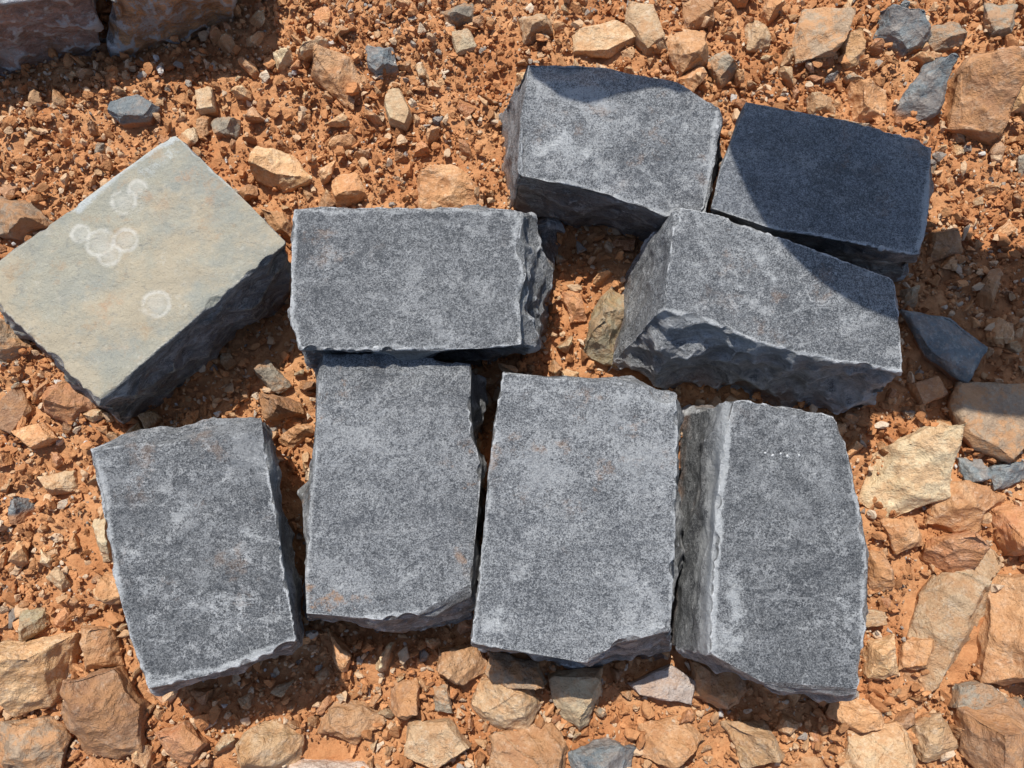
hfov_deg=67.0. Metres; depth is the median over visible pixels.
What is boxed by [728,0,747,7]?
rubble chip
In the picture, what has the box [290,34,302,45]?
rubble chip
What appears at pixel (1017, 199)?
rubble chip
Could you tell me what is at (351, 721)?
rubble stone
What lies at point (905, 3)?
rubble chip
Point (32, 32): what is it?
stone block
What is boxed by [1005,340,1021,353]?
rubble chip
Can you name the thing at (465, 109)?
rubble chip
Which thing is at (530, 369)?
rubble chip
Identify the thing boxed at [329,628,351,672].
rubble chip
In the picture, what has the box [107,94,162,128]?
rubble stone
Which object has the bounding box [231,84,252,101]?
rubble chip
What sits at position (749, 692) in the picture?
rubble chip
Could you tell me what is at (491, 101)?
rubble chip
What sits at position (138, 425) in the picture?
rubble chip
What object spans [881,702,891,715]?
rubble chip
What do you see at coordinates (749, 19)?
rubble chip
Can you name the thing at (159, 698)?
rubble chip
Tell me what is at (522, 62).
rubble chip
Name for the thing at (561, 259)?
rubble chip
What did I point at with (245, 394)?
rubble chip
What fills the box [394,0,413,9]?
rubble chip
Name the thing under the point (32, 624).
rubble stone
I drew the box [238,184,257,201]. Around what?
rubble chip
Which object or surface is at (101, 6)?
rubble chip
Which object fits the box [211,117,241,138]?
rubble stone
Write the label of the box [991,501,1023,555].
rubble stone
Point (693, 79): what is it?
rubble chip
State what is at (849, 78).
rubble chip
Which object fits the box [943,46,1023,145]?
rubble stone
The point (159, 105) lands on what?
rubble chip
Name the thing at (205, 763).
rubble chip
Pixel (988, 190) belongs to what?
rubble chip
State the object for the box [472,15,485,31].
rubble chip
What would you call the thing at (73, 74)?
rubble chip
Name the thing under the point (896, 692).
rubble chip
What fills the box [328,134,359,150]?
rubble chip
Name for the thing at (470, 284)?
stone block
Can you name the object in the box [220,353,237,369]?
rubble chip
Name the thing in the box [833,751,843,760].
rubble chip
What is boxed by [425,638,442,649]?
rubble chip
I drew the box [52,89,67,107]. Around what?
rubble chip
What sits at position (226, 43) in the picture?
rubble chip
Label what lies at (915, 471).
rubble stone
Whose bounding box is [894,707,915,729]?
rubble chip
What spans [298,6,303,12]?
rubble chip
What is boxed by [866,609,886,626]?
rubble stone
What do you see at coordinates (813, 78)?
rubble chip
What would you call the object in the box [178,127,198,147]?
rubble chip
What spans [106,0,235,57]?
stone block
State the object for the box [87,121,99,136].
rubble chip
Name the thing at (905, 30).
rubble stone
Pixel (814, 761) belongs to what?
rubble stone
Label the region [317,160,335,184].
rubble chip
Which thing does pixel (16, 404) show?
rubble stone
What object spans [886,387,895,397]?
rubble chip
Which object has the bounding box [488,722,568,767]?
rubble stone
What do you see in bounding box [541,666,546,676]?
rubble chip
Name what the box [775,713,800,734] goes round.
rubble chip
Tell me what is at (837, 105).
rubble chip
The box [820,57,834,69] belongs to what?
rubble chip
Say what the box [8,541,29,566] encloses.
rubble chip
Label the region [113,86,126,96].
rubble chip
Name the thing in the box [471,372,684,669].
stone block
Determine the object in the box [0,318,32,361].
rubble stone
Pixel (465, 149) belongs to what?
rubble chip
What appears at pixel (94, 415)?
rubble chip
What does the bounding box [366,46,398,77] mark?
rubble stone
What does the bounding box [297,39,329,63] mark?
rubble chip
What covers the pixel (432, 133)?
rubble chip
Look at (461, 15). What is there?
rubble stone
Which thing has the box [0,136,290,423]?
stone block
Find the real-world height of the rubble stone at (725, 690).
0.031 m
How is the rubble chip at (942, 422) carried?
on the ground
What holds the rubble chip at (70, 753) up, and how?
on the ground
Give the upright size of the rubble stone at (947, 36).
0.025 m
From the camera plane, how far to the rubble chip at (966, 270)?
0.60 m
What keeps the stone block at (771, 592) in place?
on the ground
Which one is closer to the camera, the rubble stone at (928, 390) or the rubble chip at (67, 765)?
the rubble chip at (67, 765)
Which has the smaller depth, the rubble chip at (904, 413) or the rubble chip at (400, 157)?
the rubble chip at (904, 413)
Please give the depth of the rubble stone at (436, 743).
0.52 m
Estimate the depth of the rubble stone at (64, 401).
0.56 m
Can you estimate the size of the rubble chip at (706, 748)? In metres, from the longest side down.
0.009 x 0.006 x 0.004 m
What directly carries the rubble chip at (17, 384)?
on the ground
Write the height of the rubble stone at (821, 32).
0.035 m
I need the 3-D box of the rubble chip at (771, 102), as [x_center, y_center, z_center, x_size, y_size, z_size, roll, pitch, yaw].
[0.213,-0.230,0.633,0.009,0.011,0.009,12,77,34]
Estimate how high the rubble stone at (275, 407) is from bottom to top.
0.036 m
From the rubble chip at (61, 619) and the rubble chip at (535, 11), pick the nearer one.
the rubble chip at (61, 619)
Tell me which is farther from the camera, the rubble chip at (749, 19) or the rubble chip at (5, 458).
the rubble chip at (749, 19)
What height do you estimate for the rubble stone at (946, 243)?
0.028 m
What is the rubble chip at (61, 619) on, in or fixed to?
on the ground
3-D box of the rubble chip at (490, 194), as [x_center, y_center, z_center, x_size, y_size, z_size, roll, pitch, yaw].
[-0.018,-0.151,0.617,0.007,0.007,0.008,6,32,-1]
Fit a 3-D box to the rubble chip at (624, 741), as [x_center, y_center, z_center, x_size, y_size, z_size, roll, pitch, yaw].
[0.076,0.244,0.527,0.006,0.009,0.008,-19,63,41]
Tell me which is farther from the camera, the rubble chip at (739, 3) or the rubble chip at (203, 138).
the rubble chip at (739, 3)
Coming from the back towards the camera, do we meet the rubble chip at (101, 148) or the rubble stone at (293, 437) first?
the rubble chip at (101, 148)
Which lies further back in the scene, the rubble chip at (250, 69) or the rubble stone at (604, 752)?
the rubble chip at (250, 69)
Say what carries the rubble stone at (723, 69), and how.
on the ground
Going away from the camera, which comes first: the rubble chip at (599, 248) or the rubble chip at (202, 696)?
the rubble chip at (202, 696)
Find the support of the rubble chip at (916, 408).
on the ground
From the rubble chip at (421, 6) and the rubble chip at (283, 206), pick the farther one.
the rubble chip at (421, 6)
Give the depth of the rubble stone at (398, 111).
0.63 m
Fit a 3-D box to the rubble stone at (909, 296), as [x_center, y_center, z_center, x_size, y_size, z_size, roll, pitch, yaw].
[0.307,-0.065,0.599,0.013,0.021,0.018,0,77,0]
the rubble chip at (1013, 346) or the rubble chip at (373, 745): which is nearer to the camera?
the rubble chip at (373, 745)
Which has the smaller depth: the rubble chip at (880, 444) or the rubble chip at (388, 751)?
the rubble chip at (388, 751)
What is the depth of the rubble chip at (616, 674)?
0.53 m
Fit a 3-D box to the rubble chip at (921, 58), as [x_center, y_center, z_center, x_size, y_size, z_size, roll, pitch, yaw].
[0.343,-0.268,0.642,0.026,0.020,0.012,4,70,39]
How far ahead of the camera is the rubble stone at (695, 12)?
0.65 m
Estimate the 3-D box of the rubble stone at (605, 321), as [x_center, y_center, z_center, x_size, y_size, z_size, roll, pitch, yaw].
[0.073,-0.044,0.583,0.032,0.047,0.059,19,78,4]
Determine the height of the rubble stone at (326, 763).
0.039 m
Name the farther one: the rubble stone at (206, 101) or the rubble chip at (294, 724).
the rubble stone at (206, 101)
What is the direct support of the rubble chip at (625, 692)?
on the ground
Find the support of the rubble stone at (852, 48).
on the ground
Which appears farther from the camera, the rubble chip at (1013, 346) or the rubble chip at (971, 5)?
the rubble chip at (971, 5)
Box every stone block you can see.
[0,0,106,76]
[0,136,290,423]
[90,417,303,695]
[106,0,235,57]
[287,205,564,371]
[297,353,488,632]
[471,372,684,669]
[498,65,722,241]
[608,208,901,414]
[670,400,868,702]
[710,102,933,281]
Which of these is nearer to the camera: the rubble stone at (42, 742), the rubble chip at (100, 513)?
the rubble stone at (42, 742)
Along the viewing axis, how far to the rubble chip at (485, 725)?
0.53 m
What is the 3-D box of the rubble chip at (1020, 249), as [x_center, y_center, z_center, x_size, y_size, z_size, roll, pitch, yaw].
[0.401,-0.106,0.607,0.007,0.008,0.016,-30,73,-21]
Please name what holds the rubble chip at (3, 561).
on the ground
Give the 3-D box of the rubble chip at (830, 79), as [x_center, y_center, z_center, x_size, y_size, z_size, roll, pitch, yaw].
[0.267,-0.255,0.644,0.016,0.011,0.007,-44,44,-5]
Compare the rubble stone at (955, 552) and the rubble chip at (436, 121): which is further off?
the rubble chip at (436, 121)
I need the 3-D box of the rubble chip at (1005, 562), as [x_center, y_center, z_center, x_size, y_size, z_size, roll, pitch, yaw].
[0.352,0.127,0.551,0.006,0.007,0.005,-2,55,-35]
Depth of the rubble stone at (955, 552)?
0.54 m
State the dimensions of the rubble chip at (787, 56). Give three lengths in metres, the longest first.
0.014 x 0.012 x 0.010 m
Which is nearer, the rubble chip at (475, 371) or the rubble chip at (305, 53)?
the rubble chip at (475, 371)
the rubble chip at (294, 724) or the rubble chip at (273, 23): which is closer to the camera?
the rubble chip at (294, 724)
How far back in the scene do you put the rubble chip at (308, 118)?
0.63 m
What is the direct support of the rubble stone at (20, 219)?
on the ground
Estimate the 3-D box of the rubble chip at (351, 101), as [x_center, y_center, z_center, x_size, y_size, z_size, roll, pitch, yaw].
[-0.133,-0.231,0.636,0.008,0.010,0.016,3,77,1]
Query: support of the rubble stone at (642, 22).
on the ground
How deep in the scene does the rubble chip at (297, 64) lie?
0.64 m
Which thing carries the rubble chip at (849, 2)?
on the ground
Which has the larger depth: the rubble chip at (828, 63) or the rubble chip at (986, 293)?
the rubble chip at (828, 63)
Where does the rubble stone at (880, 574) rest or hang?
on the ground
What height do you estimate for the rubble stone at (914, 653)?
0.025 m
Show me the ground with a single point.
(332, 748)
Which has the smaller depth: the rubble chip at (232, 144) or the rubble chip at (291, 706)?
the rubble chip at (291, 706)
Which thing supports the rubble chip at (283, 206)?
on the ground
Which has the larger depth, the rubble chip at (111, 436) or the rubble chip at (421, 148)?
the rubble chip at (421, 148)
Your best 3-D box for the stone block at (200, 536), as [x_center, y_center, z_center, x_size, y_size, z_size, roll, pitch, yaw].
[-0.202,0.108,0.518,0.125,0.094,0.171,-15,78,-3]
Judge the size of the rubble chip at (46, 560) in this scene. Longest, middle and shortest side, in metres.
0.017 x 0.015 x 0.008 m
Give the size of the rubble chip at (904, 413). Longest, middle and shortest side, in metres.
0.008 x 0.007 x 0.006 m
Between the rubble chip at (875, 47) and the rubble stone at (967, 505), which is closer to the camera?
the rubble stone at (967, 505)
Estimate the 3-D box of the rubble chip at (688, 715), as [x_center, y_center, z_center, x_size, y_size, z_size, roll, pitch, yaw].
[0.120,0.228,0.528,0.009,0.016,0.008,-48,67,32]
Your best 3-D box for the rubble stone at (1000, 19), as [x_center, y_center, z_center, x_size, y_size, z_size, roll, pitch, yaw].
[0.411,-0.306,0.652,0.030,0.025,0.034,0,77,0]
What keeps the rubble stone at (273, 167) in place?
on the ground
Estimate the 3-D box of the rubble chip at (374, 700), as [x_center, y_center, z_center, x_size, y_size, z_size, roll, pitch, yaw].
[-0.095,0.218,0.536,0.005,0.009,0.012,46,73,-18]
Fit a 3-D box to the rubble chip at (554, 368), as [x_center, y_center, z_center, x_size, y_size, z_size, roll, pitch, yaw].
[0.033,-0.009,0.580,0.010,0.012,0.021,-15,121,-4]
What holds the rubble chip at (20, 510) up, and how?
on the ground
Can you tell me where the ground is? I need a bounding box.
[0,0,1023,767]
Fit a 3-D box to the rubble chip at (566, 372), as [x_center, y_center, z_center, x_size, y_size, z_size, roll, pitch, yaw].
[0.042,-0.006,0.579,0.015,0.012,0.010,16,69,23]
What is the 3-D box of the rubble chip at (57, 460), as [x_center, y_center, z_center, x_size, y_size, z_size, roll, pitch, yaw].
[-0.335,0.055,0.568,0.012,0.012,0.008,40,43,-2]
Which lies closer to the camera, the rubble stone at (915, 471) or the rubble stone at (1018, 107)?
the rubble stone at (915, 471)
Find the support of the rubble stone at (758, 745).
on the ground
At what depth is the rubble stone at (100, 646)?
0.53 m
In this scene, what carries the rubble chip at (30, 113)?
on the ground
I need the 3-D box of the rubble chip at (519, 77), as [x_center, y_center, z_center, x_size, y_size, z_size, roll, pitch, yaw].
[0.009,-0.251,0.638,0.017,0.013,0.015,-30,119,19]
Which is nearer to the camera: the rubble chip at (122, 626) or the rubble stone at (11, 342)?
the rubble chip at (122, 626)
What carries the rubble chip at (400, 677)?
on the ground
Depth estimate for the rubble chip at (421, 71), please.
0.63 m
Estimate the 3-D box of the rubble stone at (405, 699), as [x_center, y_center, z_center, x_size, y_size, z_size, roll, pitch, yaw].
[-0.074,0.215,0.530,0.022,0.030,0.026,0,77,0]
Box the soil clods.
[0,0,1023,767]
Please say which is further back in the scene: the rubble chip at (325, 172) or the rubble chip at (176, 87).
the rubble chip at (176, 87)
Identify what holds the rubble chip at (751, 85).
on the ground
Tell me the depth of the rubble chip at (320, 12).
0.65 m
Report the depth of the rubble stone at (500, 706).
0.52 m
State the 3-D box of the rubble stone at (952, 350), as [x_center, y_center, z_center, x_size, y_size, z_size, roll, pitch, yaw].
[0.323,-0.035,0.584,0.072,0.022,0.037,43,81,9]
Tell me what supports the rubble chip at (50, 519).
on the ground
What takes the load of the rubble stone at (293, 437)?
on the ground
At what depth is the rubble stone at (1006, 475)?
0.56 m
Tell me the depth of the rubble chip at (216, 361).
0.58 m
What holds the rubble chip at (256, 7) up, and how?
on the ground
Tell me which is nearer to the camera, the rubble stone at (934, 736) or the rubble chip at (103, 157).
the rubble stone at (934, 736)
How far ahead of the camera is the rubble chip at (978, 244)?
0.61 m
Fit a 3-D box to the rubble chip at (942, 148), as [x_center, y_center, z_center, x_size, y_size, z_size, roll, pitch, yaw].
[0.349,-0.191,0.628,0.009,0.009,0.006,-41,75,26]
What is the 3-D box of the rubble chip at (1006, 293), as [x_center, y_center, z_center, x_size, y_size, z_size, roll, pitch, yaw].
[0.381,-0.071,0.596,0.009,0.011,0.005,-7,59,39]
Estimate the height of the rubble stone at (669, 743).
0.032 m
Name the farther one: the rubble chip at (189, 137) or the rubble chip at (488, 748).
the rubble chip at (189, 137)
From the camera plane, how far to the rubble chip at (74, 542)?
0.55 m
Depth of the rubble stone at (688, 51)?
0.63 m
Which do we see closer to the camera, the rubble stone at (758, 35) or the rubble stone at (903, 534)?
the rubble stone at (903, 534)
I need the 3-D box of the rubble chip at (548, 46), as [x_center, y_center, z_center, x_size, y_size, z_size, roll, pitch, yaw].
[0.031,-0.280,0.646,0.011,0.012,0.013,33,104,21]
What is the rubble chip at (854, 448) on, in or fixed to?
on the ground
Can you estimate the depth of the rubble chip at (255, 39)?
0.65 m
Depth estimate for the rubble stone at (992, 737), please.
0.51 m
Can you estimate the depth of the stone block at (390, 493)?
0.49 m
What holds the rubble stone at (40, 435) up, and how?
on the ground
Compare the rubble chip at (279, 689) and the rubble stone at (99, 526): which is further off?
the rubble stone at (99, 526)
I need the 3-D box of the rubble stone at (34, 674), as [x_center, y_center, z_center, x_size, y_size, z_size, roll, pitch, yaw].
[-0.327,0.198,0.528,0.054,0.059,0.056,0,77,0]
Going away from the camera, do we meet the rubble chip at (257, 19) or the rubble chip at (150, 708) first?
the rubble chip at (150, 708)
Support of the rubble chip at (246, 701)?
on the ground
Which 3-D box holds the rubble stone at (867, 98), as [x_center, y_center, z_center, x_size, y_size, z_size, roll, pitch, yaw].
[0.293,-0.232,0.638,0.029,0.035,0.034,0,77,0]
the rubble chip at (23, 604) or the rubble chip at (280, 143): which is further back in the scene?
the rubble chip at (280, 143)
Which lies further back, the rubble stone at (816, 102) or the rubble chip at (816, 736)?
the rubble stone at (816, 102)
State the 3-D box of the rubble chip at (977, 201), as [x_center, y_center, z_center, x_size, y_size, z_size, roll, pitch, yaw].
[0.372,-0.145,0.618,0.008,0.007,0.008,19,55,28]
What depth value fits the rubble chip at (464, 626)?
0.54 m
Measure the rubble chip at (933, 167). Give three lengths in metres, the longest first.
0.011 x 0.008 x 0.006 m
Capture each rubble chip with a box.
[0,182,18,199]
[0,244,6,252]
[0,450,12,467]
[0,478,11,494]
[0,550,7,570]
[8,497,35,524]
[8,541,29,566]
[11,381,22,388]
[18,600,29,607]
[25,107,38,120]
[28,86,40,92]
[30,126,45,134]
[31,379,49,403]
[40,549,53,568]
[46,567,72,592]
[47,516,55,523]
[51,452,63,469]
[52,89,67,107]
[53,607,72,627]
[62,422,72,433]
[64,763,76,767]
[66,749,78,758]
[67,533,79,551]
[68,596,80,605]
[69,71,78,78]
[75,67,93,79]
[80,756,117,767]
[82,409,107,422]
[85,608,101,617]
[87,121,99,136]
[87,474,98,486]
[91,573,101,582]
[93,571,120,604]
[94,142,106,153]
[95,425,108,434]
[96,0,107,13]
[97,43,107,52]
[97,503,103,519]
[99,154,111,163]
[99,602,107,610]
[107,432,119,440]
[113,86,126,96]
[117,623,127,630]
[126,420,143,432]
[131,666,141,677]
[131,743,155,767]
[138,411,162,428]
[146,704,154,712]
[147,689,162,703]
[153,102,162,108]
[154,706,164,720]
[158,135,169,143]
[166,761,178,767]
[174,84,180,92]
[176,412,180,422]
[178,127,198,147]
[187,89,193,100]
[191,688,213,704]
[192,147,201,154]
[196,115,211,135]
[198,756,212,767]
[199,134,208,141]
[210,25,221,45]
[211,357,220,364]
[211,734,235,755]
[218,33,234,55]
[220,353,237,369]
[223,22,232,33]
[229,138,235,149]
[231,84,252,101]
[238,56,259,79]
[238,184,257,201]
[238,692,254,708]
[241,388,250,400]
[244,107,268,123]
[246,31,264,48]
[249,10,264,28]
[252,2,262,12]
[270,21,275,28]
[270,678,294,696]
[277,140,283,147]
[281,204,289,208]
[285,701,296,711]
[287,720,300,729]
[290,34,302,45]
[290,59,304,73]
[293,369,304,376]
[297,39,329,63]
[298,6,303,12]
[299,381,315,389]
[302,91,309,101]
[302,190,311,200]
[303,459,309,471]
[304,114,311,124]
[307,24,312,34]
[307,714,319,727]
[314,6,333,28]
[316,664,334,683]
[316,692,333,714]
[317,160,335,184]
[318,188,335,206]
[324,113,349,127]
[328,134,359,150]
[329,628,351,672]
[333,25,349,41]
[347,95,354,110]
[353,149,370,159]
[364,110,382,126]
[367,757,373,767]
[368,692,381,707]
[370,739,377,752]
[375,641,396,671]
[378,706,394,717]
[385,746,394,756]
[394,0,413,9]
[394,151,407,163]
[396,673,405,681]
[397,60,410,72]
[414,141,428,156]
[415,63,428,79]
[417,676,431,691]
[418,2,424,12]
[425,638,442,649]
[426,125,438,145]
[431,116,442,126]
[456,99,474,117]
[457,614,473,634]
[459,139,473,160]
[466,714,474,730]
[471,368,478,374]
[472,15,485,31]
[481,96,498,104]
[482,721,489,731]
[485,743,490,754]
[486,190,493,197]
[486,400,496,410]
[515,72,524,85]
[516,59,526,66]
[526,365,534,373]
[532,6,537,14]
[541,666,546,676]
[545,39,554,54]
[548,359,561,375]
[550,712,561,723]
[553,20,568,34]
[556,254,567,265]
[556,335,572,354]
[560,369,578,376]
[561,3,569,14]
[572,730,580,741]
[592,243,603,255]
[593,270,613,286]
[593,706,606,717]
[610,667,622,683]
[612,237,636,250]
[619,687,631,699]
[621,737,629,745]
[624,66,633,74]
[646,58,654,66]
[660,64,671,72]
[673,388,680,395]
[678,66,706,92]
[679,709,694,723]
[697,722,709,729]
[701,745,712,753]
[723,32,736,42]
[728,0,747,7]
[730,98,746,110]
[734,69,744,87]
[743,17,753,26]
[745,686,753,697]
[747,80,756,90]
[759,0,784,25]
[760,55,772,62]
[767,99,774,106]
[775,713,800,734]
[777,66,793,88]
[780,47,792,66]
[786,694,800,707]
[792,85,799,99]
[807,74,823,82]
[809,731,822,748]
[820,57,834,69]
[824,71,838,85]
[833,100,840,109]
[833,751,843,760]
[837,422,846,437]
[841,0,852,7]
[842,72,863,85]
[842,411,860,426]
[845,119,874,127]
[847,441,862,457]
[865,38,884,56]
[876,441,885,450]
[877,597,890,608]
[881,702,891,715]
[883,437,894,444]
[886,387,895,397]
[886,687,901,700]
[893,116,902,126]
[893,376,901,382]
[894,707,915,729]
[900,0,909,7]
[900,410,908,419]
[909,51,942,69]
[911,405,925,412]
[930,164,936,172]
[934,418,951,426]
[936,145,946,152]
[940,255,957,270]
[949,723,963,739]
[951,145,963,156]
[952,133,965,142]
[956,216,969,224]
[962,265,971,275]
[964,0,980,10]
[970,238,983,252]
[972,196,983,207]
[975,268,1002,311]
[978,182,1000,198]
[986,317,1014,344]
[988,140,1004,164]
[990,219,1016,242]
[1001,290,1013,296]
[1002,558,1009,565]
[1003,0,1015,4]
[1005,137,1015,144]
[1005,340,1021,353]
[1011,696,1023,707]
[1012,192,1022,208]
[1014,243,1023,257]
[1015,154,1023,179]
[1017,562,1023,569]
[1019,15,1023,28]
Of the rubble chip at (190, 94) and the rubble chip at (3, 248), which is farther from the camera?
the rubble chip at (190, 94)
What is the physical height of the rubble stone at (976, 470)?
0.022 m
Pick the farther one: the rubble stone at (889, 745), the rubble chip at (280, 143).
the rubble chip at (280, 143)
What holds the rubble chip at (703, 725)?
on the ground
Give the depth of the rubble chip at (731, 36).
0.64 m
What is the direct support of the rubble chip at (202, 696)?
on the ground
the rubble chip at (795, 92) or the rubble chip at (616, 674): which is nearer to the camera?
the rubble chip at (616, 674)
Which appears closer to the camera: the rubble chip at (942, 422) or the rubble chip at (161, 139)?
the rubble chip at (942, 422)
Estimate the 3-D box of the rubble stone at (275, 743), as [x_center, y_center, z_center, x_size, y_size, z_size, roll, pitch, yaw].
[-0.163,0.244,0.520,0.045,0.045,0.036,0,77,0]
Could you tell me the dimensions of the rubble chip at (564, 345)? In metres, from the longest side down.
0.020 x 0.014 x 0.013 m
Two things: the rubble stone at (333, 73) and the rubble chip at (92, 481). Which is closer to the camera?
the rubble chip at (92, 481)
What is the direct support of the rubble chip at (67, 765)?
on the ground
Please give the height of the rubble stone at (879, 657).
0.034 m
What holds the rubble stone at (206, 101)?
on the ground
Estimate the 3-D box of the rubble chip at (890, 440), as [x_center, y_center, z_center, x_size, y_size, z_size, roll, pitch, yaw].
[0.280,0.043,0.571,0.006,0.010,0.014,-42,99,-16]
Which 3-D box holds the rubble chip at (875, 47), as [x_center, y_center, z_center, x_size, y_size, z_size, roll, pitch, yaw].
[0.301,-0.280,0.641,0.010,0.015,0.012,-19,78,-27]
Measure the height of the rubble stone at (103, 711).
0.056 m
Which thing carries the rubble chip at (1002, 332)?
on the ground
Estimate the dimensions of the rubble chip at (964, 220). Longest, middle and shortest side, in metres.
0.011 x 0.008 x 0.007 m
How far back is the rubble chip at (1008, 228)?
0.60 m
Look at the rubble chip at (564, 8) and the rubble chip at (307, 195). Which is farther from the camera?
the rubble chip at (564, 8)
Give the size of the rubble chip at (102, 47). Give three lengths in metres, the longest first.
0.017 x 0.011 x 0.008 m
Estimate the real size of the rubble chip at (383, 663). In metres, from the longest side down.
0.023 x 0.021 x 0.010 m
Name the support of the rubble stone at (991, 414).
on the ground
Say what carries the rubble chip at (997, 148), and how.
on the ground
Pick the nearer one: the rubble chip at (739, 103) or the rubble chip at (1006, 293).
the rubble chip at (1006, 293)
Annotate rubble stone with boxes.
[0,195,52,240]
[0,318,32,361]
[0,386,35,437]
[0,632,81,717]
[0,716,73,767]
[11,422,61,448]
[18,607,50,641]
[37,470,78,495]
[42,380,100,424]
[60,666,150,758]
[79,625,124,671]
[92,518,112,562]
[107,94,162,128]
[154,720,214,767]
[195,86,218,116]
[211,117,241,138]
[235,719,304,767]
[248,146,311,192]
[254,359,291,394]
[259,392,306,420]
[261,209,292,242]
[273,47,293,72]
[278,423,314,449]
[286,758,375,767]
[311,43,367,108]
[317,698,385,745]
[331,172,367,206]
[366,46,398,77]
[384,88,413,131]
[390,677,420,719]
[404,717,471,767]
[416,164,483,208]
[432,680,452,712]
[436,643,487,685]
[440,3,476,28]
[451,29,476,56]
[471,677,543,729]
[485,651,547,689]
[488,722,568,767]
[518,14,553,46]
[547,666,602,731]
[561,288,586,323]
[568,736,635,767]
[572,20,634,59]
[583,288,623,367]
[625,1,667,55]
[627,664,695,704]
[637,714,703,767]
[665,28,708,76]
[681,0,714,29]
[687,658,747,708]
[706,51,738,88]
[720,719,784,767]
[742,20,770,53]
[783,755,830,767]
[791,6,855,68]
[804,92,835,115]
[824,696,887,732]
[839,27,865,70]
[839,720,917,767]
[845,78,886,122]
[858,423,966,518]
[861,633,898,681]
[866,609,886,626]
[867,550,894,591]
[872,4,931,59]
[878,517,923,554]
[892,53,958,126]
[897,285,919,309]
[897,636,934,670]
[898,309,987,382]
[899,548,1002,700]
[907,375,947,404]
[911,711,957,762]
[918,530,989,572]
[923,480,1005,532]
[924,227,962,261]
[928,21,967,51]
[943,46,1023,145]
[946,381,1023,462]
[947,680,1007,709]
[951,697,1023,767]
[955,457,991,482]
[974,573,1023,685]
[980,2,1017,38]
[988,461,1023,490]
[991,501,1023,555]
[1011,86,1023,114]
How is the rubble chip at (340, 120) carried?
on the ground
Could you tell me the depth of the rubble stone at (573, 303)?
0.59 m
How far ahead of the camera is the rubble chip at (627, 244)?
0.59 m
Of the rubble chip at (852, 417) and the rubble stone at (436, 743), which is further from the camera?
the rubble chip at (852, 417)
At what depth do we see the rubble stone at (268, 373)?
0.57 m
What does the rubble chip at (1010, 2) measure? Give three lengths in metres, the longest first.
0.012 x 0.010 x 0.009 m
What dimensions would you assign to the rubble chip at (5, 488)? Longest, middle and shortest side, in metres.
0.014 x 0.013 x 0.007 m
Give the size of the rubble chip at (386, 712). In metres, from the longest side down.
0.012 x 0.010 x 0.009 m
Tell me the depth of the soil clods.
0.61 m
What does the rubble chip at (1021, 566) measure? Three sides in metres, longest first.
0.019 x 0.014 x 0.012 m
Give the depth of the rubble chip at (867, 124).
0.61 m
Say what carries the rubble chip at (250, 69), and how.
on the ground
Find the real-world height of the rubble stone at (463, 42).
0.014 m
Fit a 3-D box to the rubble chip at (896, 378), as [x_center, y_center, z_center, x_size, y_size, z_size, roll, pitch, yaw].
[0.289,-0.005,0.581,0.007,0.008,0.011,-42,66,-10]
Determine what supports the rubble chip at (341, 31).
on the ground
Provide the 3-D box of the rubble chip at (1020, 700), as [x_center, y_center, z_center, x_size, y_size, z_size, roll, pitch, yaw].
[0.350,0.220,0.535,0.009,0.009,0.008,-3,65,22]
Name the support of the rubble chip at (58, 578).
on the ground
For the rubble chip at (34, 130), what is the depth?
0.62 m
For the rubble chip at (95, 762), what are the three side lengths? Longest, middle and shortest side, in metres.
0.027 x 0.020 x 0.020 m
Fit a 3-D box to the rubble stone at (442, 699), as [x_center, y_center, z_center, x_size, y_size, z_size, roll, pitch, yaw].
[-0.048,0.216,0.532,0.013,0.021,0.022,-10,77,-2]
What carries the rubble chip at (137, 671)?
on the ground
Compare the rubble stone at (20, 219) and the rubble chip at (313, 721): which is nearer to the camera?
the rubble chip at (313, 721)
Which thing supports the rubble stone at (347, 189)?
on the ground
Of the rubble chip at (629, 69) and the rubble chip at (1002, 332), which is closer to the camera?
the rubble chip at (1002, 332)
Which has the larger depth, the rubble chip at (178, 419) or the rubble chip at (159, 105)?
the rubble chip at (159, 105)
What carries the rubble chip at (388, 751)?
on the ground
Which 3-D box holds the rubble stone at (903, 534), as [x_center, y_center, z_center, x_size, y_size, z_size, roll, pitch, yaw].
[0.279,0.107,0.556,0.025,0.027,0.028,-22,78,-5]
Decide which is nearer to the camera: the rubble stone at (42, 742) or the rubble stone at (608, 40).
the rubble stone at (42, 742)
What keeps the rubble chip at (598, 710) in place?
on the ground
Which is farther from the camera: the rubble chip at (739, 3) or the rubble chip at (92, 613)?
the rubble chip at (739, 3)
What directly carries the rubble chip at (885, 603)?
on the ground
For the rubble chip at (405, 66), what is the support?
on the ground
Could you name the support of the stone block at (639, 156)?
on the ground
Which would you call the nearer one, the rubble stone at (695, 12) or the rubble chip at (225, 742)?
the rubble chip at (225, 742)
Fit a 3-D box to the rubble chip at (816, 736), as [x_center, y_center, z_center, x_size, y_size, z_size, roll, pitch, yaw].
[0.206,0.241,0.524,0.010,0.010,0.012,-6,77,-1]
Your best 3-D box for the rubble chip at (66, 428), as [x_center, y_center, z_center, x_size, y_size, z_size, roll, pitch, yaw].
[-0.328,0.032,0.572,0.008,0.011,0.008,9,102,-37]
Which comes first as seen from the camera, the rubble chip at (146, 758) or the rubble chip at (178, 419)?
the rubble chip at (146, 758)
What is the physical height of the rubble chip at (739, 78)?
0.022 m
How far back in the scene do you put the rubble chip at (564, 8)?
0.65 m
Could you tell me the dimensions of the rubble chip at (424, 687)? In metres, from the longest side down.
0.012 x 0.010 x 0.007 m

